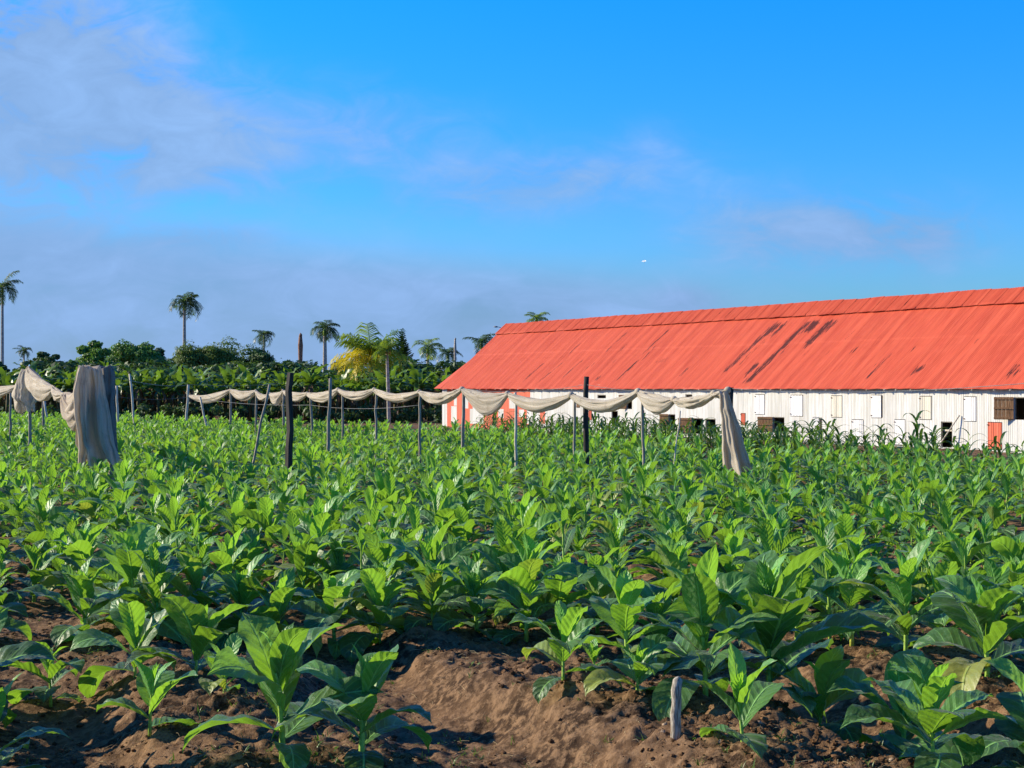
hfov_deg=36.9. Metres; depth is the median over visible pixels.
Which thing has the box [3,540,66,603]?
tobacco plant
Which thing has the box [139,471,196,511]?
tobacco plant
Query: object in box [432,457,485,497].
tobacco plant
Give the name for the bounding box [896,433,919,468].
maize plant
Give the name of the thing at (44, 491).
tobacco plant
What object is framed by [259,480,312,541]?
tobacco plant
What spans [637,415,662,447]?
maize plant
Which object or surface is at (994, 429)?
door
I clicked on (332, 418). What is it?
banana plant
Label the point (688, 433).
maize plant
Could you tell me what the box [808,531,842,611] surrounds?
tobacco plant
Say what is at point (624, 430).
maize plant
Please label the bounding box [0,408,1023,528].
tobacco crop
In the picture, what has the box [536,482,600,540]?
tobacco plant
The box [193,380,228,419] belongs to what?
banana plant
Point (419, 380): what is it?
banana plant
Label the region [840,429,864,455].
maize plant
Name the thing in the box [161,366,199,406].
banana plant
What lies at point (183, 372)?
banana plant
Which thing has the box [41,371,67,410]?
banana plant
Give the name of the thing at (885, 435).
maize plant
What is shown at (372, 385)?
banana plant
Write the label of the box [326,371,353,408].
banana plant
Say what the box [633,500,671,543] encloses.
tobacco plant
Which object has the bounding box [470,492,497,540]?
tobacco plant
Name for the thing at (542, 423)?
maize plant
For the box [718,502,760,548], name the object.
tobacco plant
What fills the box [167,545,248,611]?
tobacco plant
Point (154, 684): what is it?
tobacco plant
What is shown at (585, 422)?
post
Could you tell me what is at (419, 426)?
post
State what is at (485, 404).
shade net
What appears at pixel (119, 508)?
tobacco plant
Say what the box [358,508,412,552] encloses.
tobacco plant
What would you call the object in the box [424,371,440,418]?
banana plant
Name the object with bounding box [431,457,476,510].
tobacco plant
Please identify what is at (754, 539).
tobacco plant
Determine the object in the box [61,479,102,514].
tobacco plant
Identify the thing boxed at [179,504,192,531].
tobacco plant
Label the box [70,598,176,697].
tobacco plant
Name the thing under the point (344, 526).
tobacco plant
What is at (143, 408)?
undergrowth
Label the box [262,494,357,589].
tobacco plant
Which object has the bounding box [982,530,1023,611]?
tobacco plant
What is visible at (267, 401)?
banana plant
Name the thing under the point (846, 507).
tobacco plant
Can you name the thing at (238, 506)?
tobacco plant
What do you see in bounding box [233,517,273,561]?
tobacco plant
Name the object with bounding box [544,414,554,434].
maize plant
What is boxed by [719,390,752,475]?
cloth
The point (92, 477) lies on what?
tobacco plant
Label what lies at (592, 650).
tobacco plant
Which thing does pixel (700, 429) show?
maize plant
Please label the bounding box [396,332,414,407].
conifer
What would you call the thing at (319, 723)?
soil clods
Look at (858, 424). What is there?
door
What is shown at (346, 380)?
banana plant
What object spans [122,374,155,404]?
banana plant
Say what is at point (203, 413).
stick
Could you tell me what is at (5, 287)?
palm tree
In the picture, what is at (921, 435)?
maize plant
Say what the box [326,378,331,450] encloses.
post
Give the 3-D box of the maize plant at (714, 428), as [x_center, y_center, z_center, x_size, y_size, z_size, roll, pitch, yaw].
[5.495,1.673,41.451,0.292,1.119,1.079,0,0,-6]
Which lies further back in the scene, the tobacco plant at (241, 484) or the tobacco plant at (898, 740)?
the tobacco plant at (241, 484)
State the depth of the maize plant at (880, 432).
36.86 m
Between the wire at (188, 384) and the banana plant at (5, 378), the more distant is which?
the banana plant at (5, 378)
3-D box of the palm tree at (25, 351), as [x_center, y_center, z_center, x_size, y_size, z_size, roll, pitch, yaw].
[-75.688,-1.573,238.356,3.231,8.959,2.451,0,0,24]
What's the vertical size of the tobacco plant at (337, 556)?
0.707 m
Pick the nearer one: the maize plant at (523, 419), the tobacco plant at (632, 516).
the tobacco plant at (632, 516)
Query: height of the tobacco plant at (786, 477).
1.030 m
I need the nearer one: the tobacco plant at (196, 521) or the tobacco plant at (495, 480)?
the tobacco plant at (196, 521)
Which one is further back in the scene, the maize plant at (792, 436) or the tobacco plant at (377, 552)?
the maize plant at (792, 436)
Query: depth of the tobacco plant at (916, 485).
20.44 m
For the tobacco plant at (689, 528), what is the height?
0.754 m
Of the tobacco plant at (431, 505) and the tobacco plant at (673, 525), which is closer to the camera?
the tobacco plant at (673, 525)
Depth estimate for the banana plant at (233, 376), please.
96.55 m
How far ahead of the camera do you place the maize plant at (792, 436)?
37.85 m
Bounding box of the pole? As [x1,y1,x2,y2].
[939,415,959,444]
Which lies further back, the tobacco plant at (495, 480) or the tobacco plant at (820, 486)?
the tobacco plant at (820, 486)
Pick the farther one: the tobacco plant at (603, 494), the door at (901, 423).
the door at (901, 423)
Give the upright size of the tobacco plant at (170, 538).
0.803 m
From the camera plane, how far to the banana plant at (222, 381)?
98.94 m
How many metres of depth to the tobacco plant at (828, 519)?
17.39 m
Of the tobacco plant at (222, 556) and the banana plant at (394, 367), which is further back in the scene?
the banana plant at (394, 367)
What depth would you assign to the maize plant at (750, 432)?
40.02 m
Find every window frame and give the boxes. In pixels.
[773,417,783,428]
[941,421,944,446]
[1015,397,1023,419]
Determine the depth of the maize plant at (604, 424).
49.02 m
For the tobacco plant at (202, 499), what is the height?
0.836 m
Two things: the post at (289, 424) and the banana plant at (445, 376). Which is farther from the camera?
the banana plant at (445, 376)
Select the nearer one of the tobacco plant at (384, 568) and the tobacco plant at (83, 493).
the tobacco plant at (384, 568)
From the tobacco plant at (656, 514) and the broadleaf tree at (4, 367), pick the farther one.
the broadleaf tree at (4, 367)
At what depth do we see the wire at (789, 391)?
21.55 m
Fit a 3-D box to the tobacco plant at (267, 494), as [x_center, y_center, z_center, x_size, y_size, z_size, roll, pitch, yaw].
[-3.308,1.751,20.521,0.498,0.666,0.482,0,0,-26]
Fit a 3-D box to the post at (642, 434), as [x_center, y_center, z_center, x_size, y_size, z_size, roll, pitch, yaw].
[2.414,1.218,28.188,0.102,2.210,0.084,0,0,0]
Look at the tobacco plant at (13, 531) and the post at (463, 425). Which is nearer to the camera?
the tobacco plant at (13, 531)
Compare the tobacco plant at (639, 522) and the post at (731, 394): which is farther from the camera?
the post at (731, 394)
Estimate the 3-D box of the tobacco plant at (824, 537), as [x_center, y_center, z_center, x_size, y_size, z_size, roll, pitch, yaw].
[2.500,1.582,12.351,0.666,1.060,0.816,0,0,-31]
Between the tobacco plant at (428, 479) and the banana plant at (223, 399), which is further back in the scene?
the banana plant at (223, 399)
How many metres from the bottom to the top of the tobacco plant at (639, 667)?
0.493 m
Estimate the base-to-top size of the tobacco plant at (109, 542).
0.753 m
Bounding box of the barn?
[434,286,1023,452]
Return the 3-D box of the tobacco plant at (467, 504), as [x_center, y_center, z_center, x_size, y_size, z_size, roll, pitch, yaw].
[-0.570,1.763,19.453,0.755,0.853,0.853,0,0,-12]
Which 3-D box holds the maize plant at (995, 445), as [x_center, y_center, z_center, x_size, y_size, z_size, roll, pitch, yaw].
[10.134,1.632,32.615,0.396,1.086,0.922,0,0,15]
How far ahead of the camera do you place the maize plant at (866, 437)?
38.20 m
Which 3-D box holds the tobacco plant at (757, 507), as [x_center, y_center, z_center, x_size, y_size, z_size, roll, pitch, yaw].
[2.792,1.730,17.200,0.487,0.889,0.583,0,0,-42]
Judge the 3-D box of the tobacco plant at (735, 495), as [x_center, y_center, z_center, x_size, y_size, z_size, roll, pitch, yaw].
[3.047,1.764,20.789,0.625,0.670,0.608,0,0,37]
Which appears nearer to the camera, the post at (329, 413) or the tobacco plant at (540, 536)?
the tobacco plant at (540, 536)
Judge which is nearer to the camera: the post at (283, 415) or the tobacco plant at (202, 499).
the tobacco plant at (202, 499)
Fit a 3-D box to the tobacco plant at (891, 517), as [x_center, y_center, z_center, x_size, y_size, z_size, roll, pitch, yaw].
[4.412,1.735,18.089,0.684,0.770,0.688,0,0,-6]
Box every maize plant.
[476,416,488,431]
[506,411,531,431]
[522,412,530,435]
[525,412,547,445]
[534,413,554,432]
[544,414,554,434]
[572,422,582,436]
[581,412,601,435]
[593,414,607,446]
[599,416,607,434]
[610,420,630,442]
[615,419,638,441]
[626,412,646,438]
[629,418,639,446]
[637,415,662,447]
[652,424,665,452]
[662,419,677,449]
[678,421,689,441]
[685,430,703,452]
[686,428,692,454]
[688,417,705,446]
[697,420,703,447]
[702,421,721,450]
[702,425,711,457]
[702,427,720,452]
[711,425,717,448]
[740,420,759,437]
[742,422,764,452]
[748,424,757,450]
[750,425,771,450]
[754,431,759,456]
[764,428,779,453]
[766,423,781,467]
[770,427,784,449]
[777,421,800,444]
[780,426,791,463]
[782,424,808,461]
[785,431,797,449]
[788,422,812,446]
[796,418,818,458]
[801,426,823,444]
[803,428,823,462]
[806,424,825,453]
[806,426,840,462]
[815,429,837,470]
[817,418,841,453]
[819,419,847,454]
[832,425,845,461]
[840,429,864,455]
[842,428,862,454]
[845,425,874,462]
[847,425,889,455]
[853,435,868,474]
[861,424,893,451]
[866,428,896,472]
[868,425,903,463]
[893,425,909,457]
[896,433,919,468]
[903,410,930,440]
[908,429,917,458]
[914,428,924,457]
[914,432,936,467]
[917,427,952,462]
[920,427,944,451]
[929,425,947,455]
[941,436,965,468]
[950,428,986,467]
[952,439,973,465]
[954,444,980,468]
[975,443,988,459]
[981,436,996,479]
[987,431,1017,483]
[1006,441,1023,460]
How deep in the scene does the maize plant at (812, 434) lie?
37.11 m
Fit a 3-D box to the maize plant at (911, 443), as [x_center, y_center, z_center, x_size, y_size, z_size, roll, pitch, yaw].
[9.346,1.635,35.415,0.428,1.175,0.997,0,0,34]
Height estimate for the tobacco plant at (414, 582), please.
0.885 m
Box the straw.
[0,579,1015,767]
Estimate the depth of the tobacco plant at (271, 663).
8.19 m
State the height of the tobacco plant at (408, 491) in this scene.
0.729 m
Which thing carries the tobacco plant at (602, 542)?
on the ground
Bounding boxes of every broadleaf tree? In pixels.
[0,361,9,372]
[32,351,62,365]
[69,340,116,365]
[104,339,171,370]
[155,347,169,367]
[166,336,246,368]
[231,361,256,366]
[240,343,280,364]
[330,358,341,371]
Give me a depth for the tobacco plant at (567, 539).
14.37 m
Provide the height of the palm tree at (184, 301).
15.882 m
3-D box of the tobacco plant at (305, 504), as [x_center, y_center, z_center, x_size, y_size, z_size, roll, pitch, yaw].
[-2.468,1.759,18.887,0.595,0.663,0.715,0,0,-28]
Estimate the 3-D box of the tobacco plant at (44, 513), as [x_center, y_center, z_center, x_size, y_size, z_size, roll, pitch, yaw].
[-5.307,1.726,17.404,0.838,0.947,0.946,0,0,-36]
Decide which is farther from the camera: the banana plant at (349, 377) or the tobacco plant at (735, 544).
the banana plant at (349, 377)
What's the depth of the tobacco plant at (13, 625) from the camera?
12.49 m
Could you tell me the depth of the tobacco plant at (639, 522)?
21.47 m
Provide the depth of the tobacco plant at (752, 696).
8.45 m
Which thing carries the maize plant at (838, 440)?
on the ground
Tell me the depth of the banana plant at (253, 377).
97.24 m
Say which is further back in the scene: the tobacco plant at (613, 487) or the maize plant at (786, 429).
the maize plant at (786, 429)
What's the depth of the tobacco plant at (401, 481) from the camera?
21.54 m
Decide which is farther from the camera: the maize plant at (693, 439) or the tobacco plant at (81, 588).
the maize plant at (693, 439)
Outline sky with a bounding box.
[0,0,1023,371]
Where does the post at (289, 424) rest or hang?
on the ground
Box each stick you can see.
[43,401,47,416]
[129,374,135,428]
[199,397,208,432]
[252,384,270,463]
[673,411,680,463]
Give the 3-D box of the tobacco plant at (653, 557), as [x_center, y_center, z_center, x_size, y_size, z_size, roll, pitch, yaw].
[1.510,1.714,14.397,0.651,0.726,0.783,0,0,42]
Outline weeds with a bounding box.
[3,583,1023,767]
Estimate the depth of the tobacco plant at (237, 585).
12.61 m
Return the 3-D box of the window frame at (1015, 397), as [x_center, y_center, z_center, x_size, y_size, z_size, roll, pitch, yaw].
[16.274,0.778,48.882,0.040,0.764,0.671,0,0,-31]
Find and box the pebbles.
[78,561,993,761]
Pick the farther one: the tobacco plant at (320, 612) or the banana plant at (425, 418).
the banana plant at (425, 418)
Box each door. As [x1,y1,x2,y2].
[812,417,818,436]
[851,420,862,442]
[894,420,905,444]
[987,423,1001,448]
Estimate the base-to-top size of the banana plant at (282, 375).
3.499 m
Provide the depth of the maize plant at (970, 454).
34.55 m
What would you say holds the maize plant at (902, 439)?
on the ground
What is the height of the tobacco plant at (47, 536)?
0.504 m
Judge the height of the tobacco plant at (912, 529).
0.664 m
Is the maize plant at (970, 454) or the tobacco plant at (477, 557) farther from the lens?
the maize plant at (970, 454)
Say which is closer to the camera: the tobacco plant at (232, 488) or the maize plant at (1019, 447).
the tobacco plant at (232, 488)
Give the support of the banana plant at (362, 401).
on the ground
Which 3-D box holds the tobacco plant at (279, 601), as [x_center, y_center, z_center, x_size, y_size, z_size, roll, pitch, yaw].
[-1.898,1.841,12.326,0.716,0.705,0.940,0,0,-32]
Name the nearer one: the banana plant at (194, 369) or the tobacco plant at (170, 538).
the tobacco plant at (170, 538)
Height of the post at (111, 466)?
2.582 m
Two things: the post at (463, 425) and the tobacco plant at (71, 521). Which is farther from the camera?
the post at (463, 425)
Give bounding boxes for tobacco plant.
[0,458,28,524]
[0,468,38,536]
[0,472,50,535]
[0,478,13,528]
[0,492,27,536]
[0,496,18,536]
[0,516,14,554]
[0,538,15,555]
[0,546,21,605]
[0,588,31,640]
[0,607,57,728]
[0,641,84,706]
[0,671,70,767]
[3,495,73,563]
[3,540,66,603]
[4,500,66,548]
[13,498,33,547]
[13,502,46,537]
[15,484,66,551]
[18,555,121,648]
[26,525,93,575]
[28,533,74,590]
[39,512,91,567]
[40,520,111,590]
[41,533,56,571]
[51,527,107,590]
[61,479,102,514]
[64,465,124,523]
[70,479,115,522]
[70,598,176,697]
[71,459,141,541]
[71,523,186,643]
[74,488,88,524]
[77,529,173,575]
[83,537,114,584]
[88,562,149,608]
[89,528,164,614]
[94,502,129,541]
[96,658,200,735]
[98,499,129,537]
[103,474,142,539]
[106,544,199,638]
[118,491,183,551]
[118,508,143,528]
[124,593,251,677]
[125,459,183,515]
[129,485,150,514]
[130,480,211,555]
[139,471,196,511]
[139,500,191,556]
[140,517,164,543]
[141,488,214,578]
[144,475,190,524]
[144,531,215,604]
[160,525,213,583]
[165,508,219,593]
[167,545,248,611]
[175,502,208,545]
[178,533,236,603]
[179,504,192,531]
[181,497,232,544]
[182,612,383,767]
[184,493,229,531]
[189,487,224,545]
[189,551,288,648]
[198,632,241,694]
[201,526,268,603]
[206,489,264,558]
[211,479,261,563]
[214,541,250,598]
[215,469,256,507]
[217,567,322,657]
[226,482,278,530]
[227,481,259,508]
[228,485,280,532]
[232,526,289,581]
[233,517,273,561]
[236,492,299,568]
[239,509,281,562]
[256,508,327,587]
[258,490,276,532]
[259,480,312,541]
[260,520,290,580]
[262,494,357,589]
[264,504,299,552]
[266,523,359,607]
[271,643,431,767]
[277,489,310,505]
[287,483,327,533]
[290,501,328,546]
[290,566,404,659]
[302,480,367,557]
[303,534,363,599]
[306,480,328,498]
[306,480,330,506]
[308,472,367,539]
[308,530,345,590]
[322,482,363,534]
[328,511,357,559]
[329,486,387,549]
[329,523,378,610]
[333,568,418,664]
[338,502,390,551]
[342,509,363,538]
[346,530,418,607]
[350,556,407,633]
[352,469,422,547]
[354,466,413,531]
[356,523,430,615]
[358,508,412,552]
[378,519,486,617]
[383,495,421,534]
[389,528,423,582]
[391,503,428,580]
[395,477,405,510]
[395,483,420,518]
[395,518,464,606]
[397,560,469,631]
[399,480,475,552]
[404,500,425,557]
[407,464,434,525]
[411,486,433,535]
[411,533,489,610]
[423,462,482,520]
[423,500,474,539]
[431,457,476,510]
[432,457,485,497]
[432,555,516,640]
[438,503,494,556]
[441,488,456,523]
[444,537,498,598]
[445,552,494,613]
[449,491,493,542]
[456,513,555,625]
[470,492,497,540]
[471,483,513,540]
[473,478,514,528]
[475,491,568,578]
[476,469,512,526]
[476,532,583,648]
[479,496,521,541]
[485,494,510,530]
[492,499,529,520]
[494,514,560,568]
[509,600,622,703]
[511,463,574,517]
[518,499,575,567]
[520,554,600,639]
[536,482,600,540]
[536,502,586,598]
[543,484,604,552]
[547,479,568,506]
[560,525,599,563]
[568,495,612,552]
[569,546,645,637]
[573,563,680,658]
[577,487,610,537]
[581,638,611,671]
[582,508,641,570]
[584,633,680,695]
[586,480,627,514]
[586,517,649,583]
[587,513,633,560]
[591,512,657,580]
[592,498,634,543]
[602,485,643,549]
[605,554,626,577]
[606,579,709,658]
[610,461,671,535]
[611,499,650,545]
[628,509,677,563]
[628,519,701,592]
[629,528,686,576]
[630,530,693,620]
[631,486,651,527]
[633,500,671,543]
[633,543,802,720]
[637,506,717,579]
[641,483,661,528]
[644,508,699,548]
[645,471,721,535]
[660,487,708,554]
[660,545,895,715]
[667,514,702,553]
[685,497,720,543]
[687,527,752,610]
[688,503,719,554]
[691,483,715,533]
[692,641,783,758]
[698,512,752,551]
[702,487,732,530]
[713,490,757,526]
[714,485,759,538]
[715,509,746,542]
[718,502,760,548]
[725,476,783,515]
[731,517,794,614]
[731,563,744,605]
[733,480,803,537]
[738,561,859,645]
[743,509,818,567]
[744,529,760,557]
[745,500,777,554]
[748,645,877,741]
[749,506,793,552]
[750,496,815,558]
[754,469,809,525]
[758,489,812,544]
[783,553,834,624]
[789,515,875,638]
[792,504,832,548]
[795,482,835,532]
[795,530,813,555]
[799,480,835,521]
[799,547,912,645]
[805,504,833,546]
[806,492,838,511]
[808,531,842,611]
[811,553,877,613]
[812,509,892,596]
[813,534,896,607]
[826,648,963,754]
[828,492,843,511]
[833,500,855,523]
[834,488,858,528]
[838,534,942,650]
[840,654,1016,767]
[842,471,895,535]
[849,517,877,562]
[860,496,899,552]
[861,544,898,597]
[863,500,906,557]
[866,487,931,554]
[873,478,923,534]
[874,560,996,650]
[878,488,895,523]
[889,544,931,597]
[892,473,939,531]
[893,516,925,563]
[893,521,939,576]
[893,527,951,595]
[896,489,933,570]
[898,506,932,540]
[905,499,982,541]
[909,464,939,528]
[911,486,966,535]
[911,528,1010,602]
[912,467,970,533]
[913,571,1023,708]
[925,533,999,587]
[933,484,965,515]
[946,474,1006,532]
[947,482,990,527]
[953,512,1001,568]
[956,557,1023,658]
[958,471,1006,521]
[962,465,1009,514]
[963,497,1017,536]
[965,517,982,566]
[967,529,1000,570]
[969,528,982,567]
[972,658,1023,767]
[982,470,1023,535]
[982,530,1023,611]
[986,554,1023,615]
[1016,507,1023,522]
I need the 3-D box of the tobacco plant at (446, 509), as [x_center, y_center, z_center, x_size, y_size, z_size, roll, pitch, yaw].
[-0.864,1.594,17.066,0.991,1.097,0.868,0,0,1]
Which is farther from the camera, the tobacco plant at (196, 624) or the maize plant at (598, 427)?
the maize plant at (598, 427)
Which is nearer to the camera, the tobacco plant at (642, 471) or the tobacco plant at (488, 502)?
the tobacco plant at (488, 502)
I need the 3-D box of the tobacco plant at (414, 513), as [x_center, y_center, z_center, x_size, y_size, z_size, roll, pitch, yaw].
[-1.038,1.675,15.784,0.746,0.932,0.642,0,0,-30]
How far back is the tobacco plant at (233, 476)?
22.34 m
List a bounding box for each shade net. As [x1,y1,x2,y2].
[0,366,63,413]
[189,386,730,415]
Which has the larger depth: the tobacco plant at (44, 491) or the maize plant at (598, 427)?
the maize plant at (598, 427)
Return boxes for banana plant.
[0,367,23,412]
[9,361,60,413]
[36,364,57,419]
[36,369,53,417]
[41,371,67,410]
[45,372,73,412]
[50,370,75,392]
[52,361,83,390]
[99,360,126,399]
[114,366,142,412]
[115,361,162,416]
[115,367,147,409]
[115,373,140,407]
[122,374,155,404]
[125,364,157,402]
[131,369,176,417]
[134,366,185,413]
[144,381,181,411]
[148,364,177,414]
[150,378,182,415]
[152,364,182,414]
[159,367,200,405]
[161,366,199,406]
[162,362,206,417]
[164,365,217,415]
[168,366,217,417]
[177,379,203,415]
[185,369,222,418]
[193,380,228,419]
[206,381,225,419]
[207,363,254,419]
[208,368,240,419]
[217,370,264,420]
[218,369,248,413]
[227,363,264,420]
[231,372,273,417]
[232,367,271,408]
[257,381,277,419]
[257,381,279,420]
[258,367,288,418]
[259,367,301,417]
[259,375,270,411]
[270,364,317,418]
[275,381,307,419]
[285,362,335,422]
[285,369,324,419]
[297,373,322,420]
[309,384,335,421]
[313,368,355,422]
[314,377,345,420]
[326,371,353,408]
[332,367,363,418]
[334,370,368,420]
[345,384,378,421]
[350,381,377,421]
[353,373,375,418]
[359,378,378,420]
[360,359,413,421]
[360,370,402,421]
[362,371,401,420]
[392,378,406,421]
[395,366,432,421]
[397,375,408,413]
[398,373,427,419]
[399,380,418,412]
[402,363,442,421]
[418,397,426,419]
[420,367,450,404]
[423,382,434,420]
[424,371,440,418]
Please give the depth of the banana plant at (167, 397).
94.26 m
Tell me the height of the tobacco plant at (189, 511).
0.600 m
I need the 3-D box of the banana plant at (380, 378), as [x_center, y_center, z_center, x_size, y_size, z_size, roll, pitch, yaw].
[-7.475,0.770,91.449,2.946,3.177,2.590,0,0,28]
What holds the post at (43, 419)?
on the ground
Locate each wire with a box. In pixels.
[111,376,278,385]
[123,397,417,408]
[476,383,1023,392]
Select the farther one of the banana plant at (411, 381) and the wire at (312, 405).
the banana plant at (411, 381)
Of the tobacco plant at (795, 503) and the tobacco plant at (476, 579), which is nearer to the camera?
the tobacco plant at (476, 579)
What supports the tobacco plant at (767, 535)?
on the ground
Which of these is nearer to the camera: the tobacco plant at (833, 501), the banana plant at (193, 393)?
the tobacco plant at (833, 501)
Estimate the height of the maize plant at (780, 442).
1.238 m
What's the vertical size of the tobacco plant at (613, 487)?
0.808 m
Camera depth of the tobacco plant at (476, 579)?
12.55 m
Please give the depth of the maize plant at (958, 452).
32.57 m
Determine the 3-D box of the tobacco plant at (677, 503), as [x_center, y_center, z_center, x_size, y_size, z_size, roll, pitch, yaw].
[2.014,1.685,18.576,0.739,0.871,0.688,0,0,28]
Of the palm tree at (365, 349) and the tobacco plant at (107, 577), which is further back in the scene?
the palm tree at (365, 349)
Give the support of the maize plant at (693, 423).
on the ground
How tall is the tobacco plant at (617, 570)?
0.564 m
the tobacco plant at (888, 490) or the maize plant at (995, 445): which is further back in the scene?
the maize plant at (995, 445)
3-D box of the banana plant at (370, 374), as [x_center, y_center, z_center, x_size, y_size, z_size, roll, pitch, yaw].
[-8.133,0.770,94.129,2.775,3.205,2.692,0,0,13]
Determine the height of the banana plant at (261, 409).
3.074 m
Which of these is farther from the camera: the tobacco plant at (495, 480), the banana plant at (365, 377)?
the banana plant at (365, 377)
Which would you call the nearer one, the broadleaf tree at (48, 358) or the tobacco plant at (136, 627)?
the tobacco plant at (136, 627)
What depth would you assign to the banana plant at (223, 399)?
93.98 m
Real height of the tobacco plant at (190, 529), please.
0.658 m
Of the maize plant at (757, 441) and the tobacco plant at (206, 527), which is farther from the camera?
the maize plant at (757, 441)
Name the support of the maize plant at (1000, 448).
on the ground
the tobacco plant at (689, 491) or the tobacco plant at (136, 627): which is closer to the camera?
the tobacco plant at (136, 627)
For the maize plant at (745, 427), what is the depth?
41.42 m
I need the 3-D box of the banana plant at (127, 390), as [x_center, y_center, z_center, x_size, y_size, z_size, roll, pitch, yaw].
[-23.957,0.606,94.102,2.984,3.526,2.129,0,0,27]
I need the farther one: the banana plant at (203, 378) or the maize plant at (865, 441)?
the banana plant at (203, 378)
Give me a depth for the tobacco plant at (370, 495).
16.78 m
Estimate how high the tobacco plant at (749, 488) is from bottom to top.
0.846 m
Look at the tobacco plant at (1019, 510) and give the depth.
20.06 m
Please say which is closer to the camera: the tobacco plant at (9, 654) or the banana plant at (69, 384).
the tobacco plant at (9, 654)
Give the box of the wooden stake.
[670,676,681,739]
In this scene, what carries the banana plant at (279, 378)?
on the ground
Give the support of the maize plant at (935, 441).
on the ground
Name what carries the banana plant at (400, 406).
on the ground
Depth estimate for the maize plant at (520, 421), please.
51.13 m
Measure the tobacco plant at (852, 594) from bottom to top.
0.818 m
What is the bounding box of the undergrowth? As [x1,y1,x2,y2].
[0,357,465,422]
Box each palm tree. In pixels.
[0,270,22,364]
[13,345,32,360]
[167,292,203,347]
[252,330,275,349]
[310,320,340,373]
[328,322,415,403]
[372,339,401,423]
[411,338,445,363]
[435,347,462,362]
[462,333,494,353]
[525,311,548,321]
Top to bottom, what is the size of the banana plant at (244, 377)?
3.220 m
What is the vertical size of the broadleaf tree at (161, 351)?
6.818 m
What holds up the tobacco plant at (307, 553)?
on the ground
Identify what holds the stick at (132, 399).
on the ground
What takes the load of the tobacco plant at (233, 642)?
on the ground
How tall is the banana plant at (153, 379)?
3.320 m
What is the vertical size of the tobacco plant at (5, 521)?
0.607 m
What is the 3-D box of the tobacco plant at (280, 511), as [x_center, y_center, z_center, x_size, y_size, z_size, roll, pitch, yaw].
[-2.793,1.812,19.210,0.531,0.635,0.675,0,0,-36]
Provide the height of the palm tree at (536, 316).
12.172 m
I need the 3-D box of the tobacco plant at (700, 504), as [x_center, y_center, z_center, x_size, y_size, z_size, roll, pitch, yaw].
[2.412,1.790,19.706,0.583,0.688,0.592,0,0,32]
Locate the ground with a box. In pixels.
[0,403,1023,767]
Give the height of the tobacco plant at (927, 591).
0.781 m
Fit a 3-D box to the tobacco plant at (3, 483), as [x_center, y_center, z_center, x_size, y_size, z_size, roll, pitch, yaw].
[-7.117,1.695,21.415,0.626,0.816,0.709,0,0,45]
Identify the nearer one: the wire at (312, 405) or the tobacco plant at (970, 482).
the tobacco plant at (970, 482)
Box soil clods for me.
[0,553,1022,767]
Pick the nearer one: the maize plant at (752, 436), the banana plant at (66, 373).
the maize plant at (752, 436)
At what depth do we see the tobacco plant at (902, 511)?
17.64 m
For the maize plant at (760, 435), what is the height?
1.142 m
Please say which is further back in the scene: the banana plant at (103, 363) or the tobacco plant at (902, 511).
the banana plant at (103, 363)
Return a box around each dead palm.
[298,333,302,369]
[454,338,455,361]
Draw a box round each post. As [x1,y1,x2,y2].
[9,393,11,441]
[27,410,31,468]
[42,401,44,425]
[107,366,114,500]
[115,386,118,430]
[185,384,189,427]
[229,392,231,431]
[255,389,257,431]
[282,389,284,433]
[285,372,293,468]
[309,392,312,443]
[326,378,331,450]
[341,395,343,447]
[374,394,377,457]
[418,395,420,462]
[461,394,464,461]
[514,392,517,483]
[573,394,575,461]
[583,376,589,485]
[641,390,644,464]
[728,387,733,509]
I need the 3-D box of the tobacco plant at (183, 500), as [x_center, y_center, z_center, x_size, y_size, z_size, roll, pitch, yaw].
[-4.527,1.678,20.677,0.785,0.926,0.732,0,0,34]
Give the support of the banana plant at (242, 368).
on the ground
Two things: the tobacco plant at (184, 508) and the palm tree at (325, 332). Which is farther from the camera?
the palm tree at (325, 332)
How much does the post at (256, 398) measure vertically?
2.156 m
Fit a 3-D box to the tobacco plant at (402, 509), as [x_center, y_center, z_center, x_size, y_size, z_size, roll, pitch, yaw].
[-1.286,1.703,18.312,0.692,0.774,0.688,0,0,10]
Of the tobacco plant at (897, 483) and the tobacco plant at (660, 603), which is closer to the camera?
the tobacco plant at (660, 603)
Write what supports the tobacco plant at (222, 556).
on the ground
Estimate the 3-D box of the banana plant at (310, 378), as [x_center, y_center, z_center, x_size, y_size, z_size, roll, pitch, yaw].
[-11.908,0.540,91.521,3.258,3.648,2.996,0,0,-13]
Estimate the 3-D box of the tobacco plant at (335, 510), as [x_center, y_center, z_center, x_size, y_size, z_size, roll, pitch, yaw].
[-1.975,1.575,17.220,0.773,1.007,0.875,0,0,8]
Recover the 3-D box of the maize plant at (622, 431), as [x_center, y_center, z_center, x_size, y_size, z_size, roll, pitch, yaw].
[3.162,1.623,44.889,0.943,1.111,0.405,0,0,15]
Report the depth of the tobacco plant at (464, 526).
16.57 m
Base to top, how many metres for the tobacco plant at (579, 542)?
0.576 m
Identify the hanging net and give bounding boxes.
[60,365,119,466]
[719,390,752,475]
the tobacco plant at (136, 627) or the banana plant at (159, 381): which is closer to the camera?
the tobacco plant at (136, 627)
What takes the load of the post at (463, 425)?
on the ground
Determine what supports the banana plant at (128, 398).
on the ground
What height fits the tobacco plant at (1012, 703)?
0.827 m
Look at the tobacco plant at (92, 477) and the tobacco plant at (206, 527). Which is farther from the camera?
the tobacco plant at (92, 477)
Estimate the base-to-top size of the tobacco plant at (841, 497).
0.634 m
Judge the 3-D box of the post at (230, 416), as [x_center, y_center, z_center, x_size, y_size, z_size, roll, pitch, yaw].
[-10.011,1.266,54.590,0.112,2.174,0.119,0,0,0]

